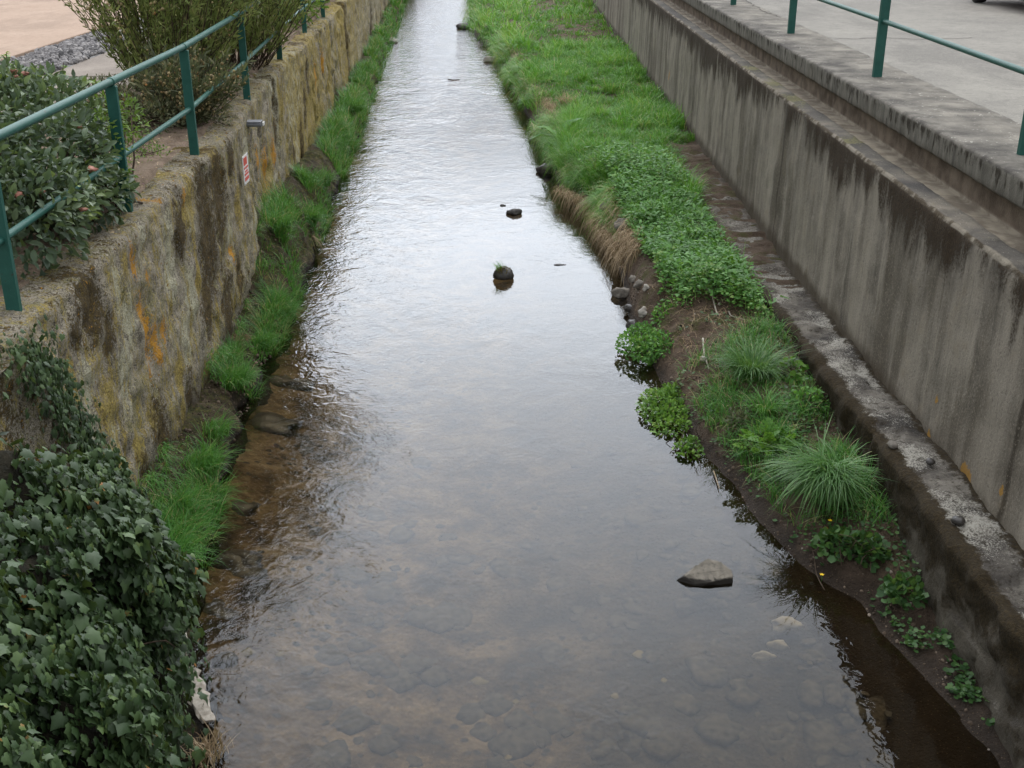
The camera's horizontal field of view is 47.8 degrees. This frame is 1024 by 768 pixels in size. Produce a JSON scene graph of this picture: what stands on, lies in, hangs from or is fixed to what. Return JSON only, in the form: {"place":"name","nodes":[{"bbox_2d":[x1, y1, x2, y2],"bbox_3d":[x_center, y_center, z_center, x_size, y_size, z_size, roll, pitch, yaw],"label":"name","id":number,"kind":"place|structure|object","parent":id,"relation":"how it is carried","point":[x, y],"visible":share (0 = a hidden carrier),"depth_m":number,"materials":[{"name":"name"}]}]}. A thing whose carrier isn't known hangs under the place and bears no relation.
{"place":"outdoors","nodes":[
{"label":"outdoors","id":0,"kind":"place"},
{"bbox_2d":[0,0,139,60],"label":"courtyard paving","id":1,"kind":"structure","parent":0,"point":[27,26],"depth_m":23.13,"materials":[{"name":"concrete"}]},
{"bbox_2d":[0,8,179,74],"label":"gravel","id":2,"kind":"structure","parent":0,"point":[78,49],"depth_m":19.12,"materials":[{"name":"grey gravel"}]},
{"bbox_2d":[1,3,259,124],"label":"path","id":3,"kind":"structure","parent":0,"point":[103,64],"depth_m":17.68,"materials":[{"name":"concrete"}]},
{"bbox_2d":[0,0,334,300],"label":"soil bed","id":4,"kind":"object","parent":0,"point":[144,168],"visible":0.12,"depth_m":11.64,"materials":[{"name":"brown soil"}]},
{"bbox_2d":[0,55,141,284],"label":"shrub","id":5,"kind":"object","parent":4,"relation":"on","point":[28,179],"visible":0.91,"depth_m":8.61,"materials":[{"name":"green plant"}]},
{"bbox_2d":[0,51,100,106],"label":"young shoots","id":6,"kind":"object","parent":5,"relation":"attached to","point":[63,65],"visible":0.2,"depth_m":10.61,"materials":[{"name":"green plant"}]},
{"bbox_2d":[70,90,152,211],"bbox_3d":[-3.498,-2.035,9.909,0.755,0.880,1.412,-3,23,-7],"label":"shrub","id":7,"kind":"object","parent":4,"relation":"on","point":[127,102],"visible":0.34,"depth_m":9.91,"materials":[{"name":"green plant"}]},
{"bbox_2d":[73,72,186,134],"bbox_3d":[-4.325,-3.065,12.859,1.677,0.787,1.155,17,28,34],"label":"shrub","id":8,"kind":"object","parent":4,"relation":"on","point":[150,104],"visible":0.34,"depth_m":12.74,"materials":[{"name":"green plant"}]},
{"bbox_2d":[125,131,172,164],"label":"ground cover","id":9,"kind":"object","parent":4,"relation":"on","point":[144,150],"visible":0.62,"depth_m":11.70,"materials":[{"name":"green plant"}]},
{"bbox_2d":[58,0,266,93],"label":"shrub","id":10,"kind":"object","parent":4,"relation":"on","point":[186,20],"visible":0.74,"depth_m":14.32,"materials":[{"name":"green plant"}]},
{"bbox_2d":[33,23,323,234],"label":"leaf litter","id":11,"kind":"object","parent":4,"relation":"on","point":[211,123],"visible":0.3,"depth_m":12.38,"materials":[{"name":"brown plant"}]},
{"bbox_2d":[117,38,256,127],"bbox_3d":[-3.686,-3.395,13.008,1.608,0.962,1.811,0,23,0],"label":"shrub","id":12,"kind":"object","parent":4,"relation":"on","point":[163,88],"visible":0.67,"depth_m":12.90,"materials":[{"name":"green plant"}]},
{"bbox_2d":[196,99,233,127],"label":"ground cover","id":13,"kind":"object","parent":4,"relation":"on","point":[218,118],"visible":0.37,"depth_m":13.38,"materials":[{"name":"green plant"}]},
{"bbox_2d":[133,0,327,71],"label":"shrub","id":14,"kind":"object","parent":4,"relation":"on","point":[264,29],"visible":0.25,"depth_m":17.15,"materials":[{"name":"green plant"}]},
{"bbox_2d":[259,0,328,28],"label":"shrub","id":15,"kind":"object","parent":4,"relation":"on","point":[316,3],"visible":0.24,"depth_m":23.44,"materials":[{"name":"green plant"}]},
{"bbox_2d":[359,0,518,146],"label":"water","id":16,"kind":"structure","parent":0,"point":[408,11],"depth_m":37.19,"materials":[{"name":"grey liquid"}]},
{"bbox_2d":[506,208,521,216],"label":"stone","id":17,"kind":"object","parent":16,"relation":"in","point":[514,212],"visible":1,"depth_m":18.50,"materials":[{"name":"grey stone"}]},
{"bbox_2d":[676,559,732,591],"bbox_3d":[1.432,1.423,8.653,0.420,0.168,0.265,0,23,0],"label":"stone","id":18,"kind":"object","parent":16,"relation":"in","point":[709,575],"visible":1,"depth_m":8.58,"materials":[{"name":"grey stone"}]},
{"bbox_2d":[751,650,776,662],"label":"submerged rock","id":19,"kind":"object","parent":16,"relation":"in","point":[761,656],"visible":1,"depth_m":7.89,"materials":[{"name":"stone"}]},
{"bbox_2d":[198,0,886,767],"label":"river bed","id":20,"kind":"object","parent":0,"point":[418,330],"visible":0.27,"depth_m":10.47,"materials":[{"name":"grey liquid"}]},
{"bbox_2d":[0,352,79,466],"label":"bridge abutment","id":21,"kind":"object","parent":20,"relation":"on","point":[14,421],"visible":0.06,"depth_m":6.70,"materials":[{"name":"stone"}]},
{"bbox_2d":[0,313,211,767],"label":"ivy","id":22,"kind":"object","parent":21,"relation":"attached to","point":[99,587],"visible":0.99,"depth_m":5.62,"materials":[{"name":"green plant"}]},
{"bbox_2d":[0,117,259,498],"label":"stone wall","id":23,"kind":"structure","parent":20,"relation":"on","point":[143,308],"depth_m":9.76,"materials":[{"name":"beige stone"}]},
{"bbox_2d":[231,332,252,342],"bbox_3d":[-2.981,-0.493,12.634,0.322,0.130,0.373,-20,30,-39],"label":"root bundle","id":24,"kind":"object","parent":23,"relation":"attached to","point":[235,335],"visible":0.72,"depth_m":12.62,"materials":[{"name":"plant"}]},
{"bbox_2d":[242,153,249,185],"bbox_3d":[-3.059,-2.473,13.286,0.013,0.330,0.270,0,23,0],"label":"sign","id":25,"kind":"object","parent":23,"relation":"attached to","point":[245,168],"visible":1,"depth_m":13.25,"materials":[{"name":"white plastic"}]},
{"bbox_2d":[203,598,239,619],"bbox_3d":[-2.163,1.727,8.552,0.483,0.228,0.281,6,24,15],"label":"submerged rock","id":26,"kind":"object","parent":20,"relation":"on","point":[216,607],"visible":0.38,"depth_m":8.46,"materials":[{"name":"stone"}]},
{"bbox_2d":[210,651,238,668],"bbox_3d":[-1.973,1.962,7.940,0.240,0.250,0.152,0,23,0],"label":"submerged rock","id":27,"kind":"object","parent":20,"relation":"on","point":[223,660],"visible":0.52,"depth_m":7.89,"materials":[{"name":"stone"}]},
{"bbox_2d":[207,549,267,579],"bbox_3d":[-2.215,1.453,9.124,0.586,0.234,0.393,0,23,0],"label":"submerged rock","id":28,"kind":"object","parent":20,"relation":"on","point":[241,563],"visible":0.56,"depth_m":9.06,"materials":[{"name":"stone"}]},
{"bbox_2d":[231,500,261,515],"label":"submerged rock","id":29,"kind":"object","parent":20,"relation":"on","point":[246,508],"visible":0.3,"depth_m":9.87,"materials":[{"name":"stone"}]},
{"bbox_2d":[136,0,406,767],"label":"grass","id":30,"kind":"structure","parent":20,"relation":"on","point":[336,124],"depth_m":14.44,"materials":[{"name":"green plant"}]},
{"bbox_2d":[161,463,215,516],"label":"grass tuft","id":31,"kind":"object","parent":30,"relation":"on","point":[178,493],"visible":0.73,"depth_m":9.17,"materials":[{"name":"green plant"}]},
{"bbox_2d":[163,505,230,566],"bbox_3d":[-2.466,1.152,8.506,0.821,0.378,0.987,0,23,0],"label":"grass tuft","id":32,"kind":"object","parent":30,"relation":"on","point":[185,548],"visible":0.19,"depth_m":8.55,"materials":[{"name":"green plant"}]},
{"bbox_2d":[184,665,214,723],"bbox_3d":[-1.957,1.927,7.165,0.162,0.149,0.426,-12,26,-26],"label":"rock","id":33,"kind":"object","parent":30,"relation":"on","point":[205,713],"visible":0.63,"depth_m":7.11,"materials":[{"name":"white stone"}]},
{"bbox_2d":[180,711,238,767],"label":"dead weed","id":34,"kind":"object","parent":30,"relation":"on","point":[208,753],"visible":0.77,"depth_m":6.80,"materials":[{"name":"brown plant"}]},
{"bbox_2d":[174,430,250,483],"bbox_3d":[-2.550,0.594,9.878,0.675,0.326,0.806,0,23,0],"label":"grass tuft","id":35,"kind":"object","parent":30,"relation":"on","point":[214,460],"visible":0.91,"depth_m":9.86,"materials":[{"name":"green plant"}]},
{"bbox_2d":[201,406,248,442],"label":"grass tuft","id":36,"kind":"object","parent":30,"relation":"on","point":[219,427],"visible":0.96,"depth_m":10.51,"materials":[{"name":"green plant"}]},
{"bbox_2d":[216,352,269,391],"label":"grass tuft","id":37,"kind":"object","parent":30,"relation":"on","point":[234,382],"visible":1,"depth_m":11.53,"materials":[{"name":"green plant"}]},
{"bbox_2d":[245,326,280,349],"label":"grass tuft","id":38,"kind":"object","parent":30,"relation":"on","point":[265,341],"visible":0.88,"depth_m":12.68,"materials":[{"name":"green plant"}]},
{"bbox_2d":[260,207,301,231],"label":"grass tuft","id":39,"kind":"object","parent":30,"relation":"on","point":[286,222],"visible":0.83,"depth_m":14.99,"materials":[{"name":"green plant"}]},
{"bbox_2d":[279,286,304,318],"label":"grass tuft","id":40,"kind":"object","parent":30,"relation":"on","point":[292,306],"visible":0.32,"depth_m":13.87,"materials":[{"name":"green plant"}]},
{"bbox_2d":[304,200,330,226],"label":"grass tuft","id":41,"kind":"object","parent":30,"relation":"on","point":[314,219],"visible":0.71,"depth_m":16.83,"materials":[{"name":"green plant"}]},
{"bbox_2d":[310,233,330,256],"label":"dead grass","id":42,"kind":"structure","parent":30,"relation":"on","point":[317,241],"depth_m":16.78,"materials":[{"name":"plant"}]},
{"bbox_2d":[310,164,341,186],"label":"grass tuft","id":43,"kind":"object","parent":30,"relation":"on","point":[324,180],"visible":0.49,"depth_m":19.04,"materials":[{"name":"green plant"}]},
{"bbox_2d":[333,92,368,112],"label":"grass tuft","id":44,"kind":"object","parent":30,"relation":"on","point":[352,105],"visible":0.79,"depth_m":25.17,"materials":[{"name":"green plant"}]},
{"bbox_2d":[249,412,303,435],"bbox_3d":[-2.452,0.424,11.580,0.694,0.217,0.409,0,23,0],"label":"submerged rock","id":45,"kind":"object","parent":20,"relation":"on","point":[273,423],"visible":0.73,"depth_m":11.51,"materials":[{"name":"stone"}]},
{"bbox_2d":[267,375,315,390],"bbox_3d":[-2.500,0.003,12.589,0.733,0.199,0.307,0,23,0],"label":"submerged rock","id":46,"kind":"object","parent":20,"relation":"on","point":[286,381],"visible":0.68,"depth_m":12.52,"materials":[{"name":"stone"}]},
{"bbox_2d":[217,0,389,221],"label":"stone wall","id":47,"kind":"structure","parent":20,"relation":"on","point":[290,105],"depth_m":19.92,"materials":[{"name":"beige stone"}]},
{"bbox_2d":[0,0,324,311],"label":"railing","id":48,"kind":"object","parent":47,"relation":"on","point":[10,287],"visible":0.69,"depth_m":9.34,"materials":[{"name":"teal metal"}]},
{"bbox_2d":[246,120,264,126],"bbox_3d":[-3.263,-3.248,14.418,0.325,0.075,0.160,0,23,0],"label":"drain spout","id":49,"kind":"object","parent":47,"relation":"attached to","point":[255,123],"visible":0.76,"depth_m":14.37,"materials":[{"name":"grey plastic"}]},
{"bbox_2d":[241,647,666,759],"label":"bed pebbles","id":50,"kind":"object","parent":20,"relation":"on","point":[249,651],"visible":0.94,"depth_m":8.10,"materials":[{"name":"stone"}]},
{"bbox_2d":[456,23,470,31],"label":"stone","id":51,"kind":"object","parent":20,"relation":"on","point":[459,25],"visible":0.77,"depth_m":44.21,"materials":[{"name":"grey stone"}]},
{"bbox_2d":[483,56,498,62],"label":"stone","id":52,"kind":"object","parent":20,"relation":"on","point":[486,58],"visible":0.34,"depth_m":35.45,"materials":[{"name":"grey stone"}]},
{"bbox_2d":[491,260,513,279],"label":"stone","id":53,"kind":"object","parent":20,"relation":"on","point":[503,272],"visible":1,"depth_m":15.31,"materials":[{"name":"grey stone"}]},
{"bbox_2d":[296,444,892,767],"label":"bed stones","id":54,"kind":"object","parent":20,"relation":"on","point":[524,734],"visible":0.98,"depth_m":7.92,"materials":[{"name":"grey stone"}]},
{"bbox_2d":[766,640,789,651],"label":"submerged rock","id":55,"kind":"object","parent":20,"relation":"on","point":[779,645],"visible":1,"depth_m":8.02,"materials":[{"name":"stone"}]},
{"bbox_2d":[771,616,803,632],"bbox_3d":[1.971,1.715,8.289,0.235,0.101,0.140,-3,23,-7],"label":"submerged rock","id":56,"kind":"object","parent":20,"relation":"on","point":[781,624],"visible":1,"depth_m":8.24,"materials":[{"name":"stone"}]},
{"bbox_2d":[592,0,1023,549],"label":"concrete wall","id":57,"kind":"structure","parent":20,"relation":"on","point":[901,256],"depth_m":10.73,"materials":[{"name":"grey concrete"}]},
{"bbox_2d":[682,0,1023,209],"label":"kerb slab","id":58,"kind":"structure","parent":57,"relation":"on","point":[976,142],"depth_m":11.67,"materials":[{"name":"concrete"}]},
{"bbox_2d":[730,0,1023,154],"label":"railing","id":59,"kind":"object","parent":58,"relation":"on","point":[883,21],"visible":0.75,"depth_m":12.66,"materials":[{"name":"green metal"}]},
{"bbox_2d":[683,152,1023,767],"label":"concrete ledge","id":60,"kind":"object","parent":20,"relation":"on","point":[972,572],"visible":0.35,"depth_m":8.25,"materials":[{"name":"grey concrete"}]},
{"bbox_2d":[888,441,897,448],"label":"stone","id":61,"kind":"object","parent":60,"relation":"on","point":[892,444],"visible":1,"depth_m":8.90,"materials":[{"name":"grey stone"}]},
{"bbox_2d":[926,458,934,464],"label":"stone","id":62,"kind":"object","parent":60,"relation":"on","point":[930,461],"visible":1,"depth_m":8.65,"materials":[{"name":"grey stone"}]},
{"bbox_2d":[951,516,965,525],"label":"stone","id":63,"kind":"object","parent":60,"relation":"on","point":[958,520],"visible":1,"depth_m":7.82,"materials":[{"name":"grey stone"}]},
{"bbox_2d":[473,0,1012,767],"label":"earth bank","id":64,"kind":"structure","parent":0,"point":[927,726],"depth_m":9.00,"materials":[{"name":"brown soil"}]},
{"bbox_2d":[528,135,538,145],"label":"stone","id":65,"kind":"object","parent":64,"relation":"on","point":[533,144],"visible":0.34,"depth_m":23.94,"materials":[{"name":"grey stone"}]},
{"bbox_2d":[536,163,555,177],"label":"stone","id":66,"kind":"object","parent":64,"relation":"on","point":[540,170],"visible":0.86,"depth_m":21.25,"materials":[{"name":"grey stone"}]},
{"bbox_2d":[530,118,579,154],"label":"dock plant","id":67,"kind":"object","parent":64,"relation":"on","point":[550,130],"visible":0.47,"depth_m":21.56,"materials":[{"name":"green plant"}]},
{"bbox_2d":[553,90,575,105],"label":"grass tuft","id":68,"kind":"object","parent":64,"relation":"on","point":[560,99],"visible":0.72,"depth_m":24.29,"materials":[{"name":"plant"}]},
{"bbox_2d":[147,217,1003,764],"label":"soil crumbs","id":69,"kind":"object","parent":64,"relation":"on","point":[659,379],"visible":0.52,"depth_m":10.83,"materials":[{"name":"brown soil"}]},
{"bbox_2d":[456,0,714,242],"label":"grass","id":70,"kind":"structure","parent":64,"relation":"on","point":[667,120],"depth_m":25.88,"materials":[{"name":"green plant"}]},
{"bbox_2d":[596,75,624,93],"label":"grass tuft","id":71,"kind":"object","parent":64,"relation":"on","point":[611,88],"visible":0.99,"depth_m":25.88,"materials":[{"name":"green plant"}]},
{"bbox_2d":[611,287,628,298],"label":"stone","id":72,"kind":"object","parent":64,"relation":"on","point":[619,293],"visible":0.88,"depth_m":14.67,"materials":[{"name":"grey stone"}]},
{"bbox_2d":[614,218,628,231],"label":"stone","id":73,"kind":"object","parent":64,"relation":"on","point":[616,225],"visible":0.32,"depth_m":16.09,"materials":[{"name":"grey stone"}]},
{"bbox_2d":[624,304,631,312],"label":"stone","id":74,"kind":"object","parent":64,"relation":"on","point":[627,307],"visible":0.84,"depth_m":14.05,"materials":[{"name":"grey stone"}]},
{"bbox_2d":[625,319,635,327],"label":"stone","id":75,"kind":"object","parent":64,"relation":"on","point":[629,323],"visible":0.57,"depth_m":13.66,"materials":[{"name":"grey stone"}]},
{"bbox_2d":[628,275,635,282],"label":"stone","id":76,"kind":"object","parent":64,"relation":"on","point":[631,278],"visible":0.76,"depth_m":14.49,"materials":[{"name":"grey stone"}]},
{"bbox_2d":[633,279,643,289],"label":"stone","id":77,"kind":"object","parent":64,"relation":"on","point":[637,285],"visible":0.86,"depth_m":13.94,"materials":[{"name":"grey stone"}]},
{"bbox_2d":[638,306,646,317],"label":"stone","id":78,"kind":"object","parent":64,"relation":"on","point":[642,311],"visible":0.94,"depth_m":13.41,"materials":[{"name":"grey stone"}]},
{"bbox_2d":[615,301,675,366],"bbox_3d":[1.607,-0.575,12.837,0.907,0.542,1.273,4,23,10],"label":"watercress","id":79,"kind":"object","parent":64,"relation":"on","point":[646,344],"visible":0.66,"depth_m":12.69,"materials":[{"name":"green plant"}]},
{"bbox_2d":[642,284,648,290],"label":"stone","id":80,"kind":"object","parent":64,"relation":"on","point":[645,286],"visible":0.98,"depth_m":13.65,"materials":[{"name":"grey stone"}]},
{"bbox_2d":[505,42,800,404],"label":"dead grass","id":81,"kind":"structure","parent":64,"relation":"on","point":[622,250],"depth_m":16.19,"materials":[{"name":"plant"}]},
{"bbox_2d":[635,380,698,438],"bbox_3d":[1.554,0.240,11.402,0.674,0.298,1.209,0,23,0],"label":"watercress","id":82,"kind":"object","parent":64,"relation":"on","point":[664,396],"visible":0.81,"depth_m":11.27,"materials":[{"name":"green plant"}]},
{"bbox_2d":[579,137,788,318],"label":"weeds","id":83,"kind":"object","parent":64,"relation":"on","point":[685,254],"visible":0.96,"depth_m":14.98,"materials":[{"name":"green plant"}]},
{"bbox_2d":[666,429,705,464],"bbox_3d":[1.603,0.603,10.582,0.343,0.345,0.465,0,23,0],"label":"watercress","id":84,"kind":"object","parent":64,"relation":"on","point":[688,445],"visible":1,"depth_m":10.58,"materials":[{"name":"green plant"}]},
{"bbox_2d":[702,338,708,369],"bbox_3d":[1.969,-0.314,11.798,0.038,0.102,0.642,1,23,3],"label":"stick","id":85,"kind":"object","parent":64,"relation":"on","point":[704,351],"visible":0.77,"depth_m":11.81,"materials":[{"name":"brown wood"}]},
{"bbox_2d":[706,287,719,314],"bbox_3d":[2.227,-0.937,12.830,0.051,0.160,0.614,-3,23,-7],"label":"stick","id":86,"kind":"object","parent":64,"relation":"on","point":[713,302],"visible":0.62,"depth_m":12.76,"materials":[{"name":"brown wood"}]},
{"bbox_2d":[705,250,744,280],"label":"leafy plant","id":87,"kind":"object","parent":64,"relation":"on","point":[732,257],"visible":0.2,"depth_m":13.54,"materials":[{"name":"green plant"}]},
{"bbox_2d":[721,402,762,433],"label":"leafy plant","id":88,"kind":"object","parent":64,"relation":"on","point":[740,416],"visible":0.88,"depth_m":10.46,"materials":[{"name":"green plant"}]},
{"bbox_2d":[700,323,814,382],"bbox_3d":[2.321,-0.260,11.104,1.078,0.349,1.150,-19,29,-37],"label":"grass tuft","id":89,"kind":"object","parent":64,"relation":"on","point":[747,358],"visible":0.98,"depth_m":11.09,"materials":[{"name":"green plant"}]},
{"bbox_2d":[728,417,800,463],"bbox_3d":[2.231,0.488,10.058,0.519,0.375,0.543,-19,30,-38],"label":"leafy plant","id":90,"kind":"object","parent":64,"relation":"on","point":[766,436],"visible":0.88,"depth_m":9.97,"materials":[{"name":"green plant"}]},
{"bbox_2d":[731,379,797,417],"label":"grass tuft","id":91,"kind":"object","parent":64,"relation":"on","point":[760,405],"visible":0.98,"depth_m":10.47,"materials":[{"name":"green plant"}]},
{"bbox_2d":[763,456,800,494],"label":"leafy plant","id":92,"kind":"object","parent":64,"relation":"on","point":[767,475],"visible":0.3,"depth_m":9.57,"materials":[{"name":"green plant"}]},
{"bbox_2d":[758,437,807,464],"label":"leafy plant","id":93,"kind":"object","parent":64,"relation":"on","point":[787,442],"visible":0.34,"depth_m":9.91,"materials":[{"name":"green plant"}]},
{"bbox_2d":[673,307,899,530],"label":"grass","id":94,"kind":"structure","parent":64,"relation":"on","point":[758,327],"depth_m":10.39,"materials":[{"name":"green plant"}]},
{"bbox_2d":[770,349,809,382],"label":"leafy plant","id":95,"kind":"object","parent":64,"relation":"on","point":[802,366],"visible":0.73,"depth_m":11.02,"materials":[{"name":"green plant"}]},
{"bbox_2d":[785,386,829,412],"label":"leafy plant","id":96,"kind":"object","parent":64,"relation":"on","point":[802,391],"visible":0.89,"depth_m":10.44,"materials":[{"name":"green plant"}]},
{"bbox_2d":[808,542,824,589],"bbox_3d":[2.286,1.361,8.671,0.024,0.112,0.502,0,23,1],"label":"stick","id":97,"kind":"object","parent":64,"relation":"on","point":[815,566],"visible":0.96,"depth_m":8.70,"materials":[{"name":"brown wood"}]},
{"bbox_2d":[740,414,894,527],"bbox_3d":[2.483,0.703,9.224,1.440,0.499,1.417,0,23,0],"label":"grass tuft","id":98,"kind":"object","parent":64,"relation":"on","point":[819,474],"visible":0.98,"depth_m":9.06,"materials":[{"name":"green plant"}]},
{"bbox_2d":[646,290,994,725],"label":"seedlings","id":99,"kind":"object","parent":64,"relation":"on","point":[967,688],"visible":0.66,"depth_m":8.34,"materials":[{"name":"green plant"}]},
{"bbox_2d":[809,520,858,565],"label":"leafy plant","id":100,"kind":"object","parent":64,"relation":"on","point":[825,536],"visible":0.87,"depth_m":8.65,"materials":[{"name":"green plant"}]},
{"bbox_2d":[838,529,893,572],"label":"leafy plant","id":101,"kind":"object","parent":64,"relation":"on","point":[873,544],"visible":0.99,"depth_m":8.50,"materials":[{"name":"green plant"}]},
{"bbox_2d":[875,561,929,617],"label":"leafy plant","id":102,"kind":"object","parent":64,"relation":"on","point":[897,588],"visible":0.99,"depth_m":8.09,"materials":[{"name":"green plant"}]},
{"bbox_2d":[747,0,1023,123],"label":"road","id":103,"kind":"structure","parent":0,"point":[994,28],"depth_m":16.55,"materials":[{"name":"concrete"}]},
{"bbox_2d":[972,0,985,2],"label":"parked car","id":104,"kind":"object","parent":103,"relation":"on","point":[978,1],"visible":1,"depth_m":21.82,"materials":[{"name":"black rubber"}]},
{"label":"ground","id":105,"kind":"structure","parent":0,"visible":0},
{"bbox_2d":[55,43,126,71],"bbox_3d":[-7.435,-8.267,25.818,1.170,0.001,66.000,0,23,0],"label":"gravel base","id":106,"kind":"object","parent":105,"relation":"on","point":[68,65],"depth_m":18.89,"materials":[{"name":"grey gravel"}]}
]}

